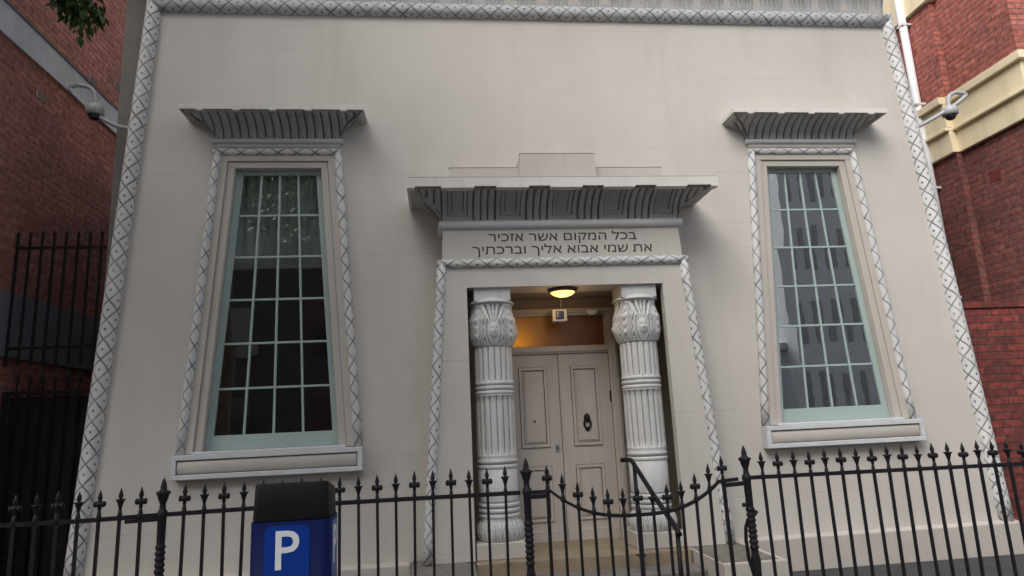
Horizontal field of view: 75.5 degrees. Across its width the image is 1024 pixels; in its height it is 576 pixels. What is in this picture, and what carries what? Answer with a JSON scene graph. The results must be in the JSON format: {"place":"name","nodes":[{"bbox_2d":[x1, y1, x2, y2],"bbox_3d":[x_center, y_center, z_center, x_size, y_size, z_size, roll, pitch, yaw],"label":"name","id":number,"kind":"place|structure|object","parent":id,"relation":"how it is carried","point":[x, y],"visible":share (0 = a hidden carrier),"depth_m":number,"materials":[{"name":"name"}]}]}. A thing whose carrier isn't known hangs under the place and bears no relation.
{"place":"outdoors","nodes":[
{"label":"outdoors","id":0,"kind":"place"},
{"bbox_2d":[0,0,126,484],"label":"brick building","id":1,"kind":"structure","parent":0,"point":[57,150],"depth_m":7.73,"materials":[{"name":"red brick"}]},
{"bbox_2d":[3,231,107,366],"bbox_3d":[-4.731,0.096,6.956,1.008,1.420,0.020,-1,-12,-6],"label":"iron grille","id":2,"kind":"object","parent":1,"relation":"attached to","point":[53,247],"visible":0.88,"depth_m":6.94,"materials":[{"name":"black metal"}]},
{"bbox_2d":[793,554,1023,575],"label":"forecourt","id":3,"kind":"structure","parent":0,"point":[989,565],"depth_m":6.50,"materials":[{"name":"concrete"}]},
{"bbox_2d":[410,560,477,575],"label":"wing block","id":4,"kind":"structure","parent":3,"relation":"on","point":[463,569],"depth_m":5.84,"materials":[{"name":"stone"}]},
{"bbox_2d":[63,0,1023,575],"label":"synagogue","id":5,"kind":"structure","parent":3,"relation":"on","point":[351,242],"depth_m":7.09,"materials":[{"name":"grey paint"}]},
{"bbox_2d":[0,370,92,575],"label":"side gate","id":6,"kind":"structure","parent":5,"relation":"attached to","point":[43,446],"depth_m":6.62,"materials":[{"name":"metal"}]},
{"bbox_2d":[67,83,128,131],"bbox_3d":[-4.385,-1.921,7.054,0.705,0.576,0.180,-1,-12,-6],"label":"security camera","id":7,"kind":"object","parent":5,"relation":"attached to","point":[94,110],"visible":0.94,"depth_m":7.02,"materials":[{"name":"white plastic"}]},
{"bbox_2d":[169,104,366,480],"bbox_3d":[-2.417,-0.026,6.708,1.850,3.723,0.514,-1,-12,-6],"label":"window","id":8,"kind":"structure","parent":5,"relation":"in","point":[284,205],"depth_m":6.83,"materials":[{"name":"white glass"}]},
{"bbox_2d":[512,354,567,542],"bbox_3d":[0.260,1.708,7.124,0.569,1.972,0.066,-1,-12,-6],"label":"door","id":9,"kind":"structure","parent":5,"relation":"in","point":[535,377],"depth_m":7.14,"materials":[{"name":"paint"}]},
{"bbox_2d":[551,298,566,321],"bbox_3d":[0.512,0.227,7.245,0.164,0.288,0.105,-1,-12,-6],"label":"sensor box","id":10,"kind":"object","parent":5,"relation":"attached to","point":[558,315],"visible":0.97,"depth_m":7.19,"materials":[{"name":"white plastic"}]},
{"bbox_2d":[513,312,606,346],"bbox_3d":[0.486,0.471,7.425,1.150,0.370,0.070,-1,-12,-6],"label":"transom window","id":11,"kind":"structure","parent":5,"relation":"in","point":[534,330],"depth_m":7.43,"materials":[{"name":"orange glass"}]},
{"bbox_2d":[548,287,576,297],"bbox_3d":[0.529,0.054,6.905,0.304,0.081,0.304,-1,-12,-6],"label":"ceiling lamp","id":12,"kind":"object","parent":5,"relation":"attached to","point":[560,292],"visible":1,"depth_m":6.82,"materials":[{"name":"yellow"}]},
{"bbox_2d":[557,352,620,540],"bbox_3d":[0.839,1.691,7.176,0.581,1.972,0.093,-1,-12,-6],"label":"door","id":13,"kind":"structure","parent":5,"relation":"in","point":[588,447],"depth_m":7.18,"materials":[{"name":"paint"}]},
{"bbox_2d":[585,310,596,316],"bbox_3d":[0.887,0.288,7.394,0.110,0.080,0.148,-1,-12,-6],"label":"porch camera","id":14,"kind":"object","parent":5,"relation":"attached to","point":[591,313],"visible":1,"depth_m":7.35,"materials":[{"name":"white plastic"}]},
{"bbox_2d":[722,107,926,448],"bbox_3d":[3.450,-0.172,7.352,1.850,3.723,0.476,-1,-12,-6],"label":"window","id":15,"kind":"structure","parent":5,"relation":"in","point":[770,134],"depth_m":7.44,"materials":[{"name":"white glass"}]},
{"bbox_2d":[918,91,967,127],"bbox_3d":[5.241,-2.165,8.143,0.896,0.580,0.180,-1,-12,-6],"label":"security camera","id":16,"kind":"object","parent":5,"relation":"attached to","point":[949,112],"visible":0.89,"depth_m":8.12,"materials":[{"name":"white plastic"}]},
{"bbox_2d":[475,537,707,575],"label":"stone steps","id":17,"kind":"structure","parent":3,"relation":"on","point":[518,567],"depth_m":6.10,"materials":[{"name":"stone"}]},
{"bbox_2d":[620,457,683,575],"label":"handrail","id":18,"kind":"object","parent":3,"relation":"on","point":[661,506],"visible":0.82,"depth_m":5.47,"materials":[{"name":"black metal"}]},
{"bbox_2d":[688,540,789,575],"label":"wing block","id":19,"kind":"structure","parent":3,"relation":"on","point":[742,567],"depth_m":5.73,"materials":[{"name":"stone"}]},
{"bbox_2d":[962,300,1023,522],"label":"brick wall","id":20,"kind":"structure","parent":3,"relation":"on","point":[996,330],"depth_m":7.64,"materials":[{"name":"red brick"}]},
{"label":"footpath","id":21,"kind":"structure","parent":0,"visible":0},
{"bbox_2d":[44,0,109,47],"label":"street tree","id":22,"kind":"object","parent":21,"relation":"on","point":[76,12],"visible":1,"depth_m":5.02,"materials":[{"name":"green plant"}]},
{"bbox_2d":[0,458,535,575],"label":"iron fence","id":23,"kind":"object","parent":21,"relation":"on","point":[161,515],"visible":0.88,"depth_m":4.16,"materials":[{"name":"black metal"}]},
{"bbox_2d":[530,465,637,575],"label":"gate leaf","id":24,"kind":"object","parent":23,"relation":"attached to","point":[541,494],"visible":1,"depth_m":4.39,"materials":[{"name":"black metal"}]},
{"bbox_2d":[250,481,336,575],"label":"ticket machine","id":25,"kind":"object","parent":21,"relation":"on","point":[293,528],"visible":1,"depth_m":2.81,"materials":[{"name":"blue metal"}]},
{"bbox_2d":[738,440,1023,575],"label":"iron fence","id":26,"kind":"object","parent":21,"relation":"on","point":[754,559],"visible":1,"depth_m":4.61,"materials":[{"name":"black metal"}]},
{"bbox_2d":[632,456,745,575],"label":"gate leaf","id":27,"kind":"object","parent":26,"relation":"attached to","point":[653,513],"visible":1,"depth_m":4.45,"materials":[{"name":"black metal"}]},
{"bbox_2d":[883,0,1023,301],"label":"brick building","id":28,"kind":"structure","parent":21,"relation":"on","point":[974,148],"depth_m":8.94,"materials":[{"name":"red brick"}]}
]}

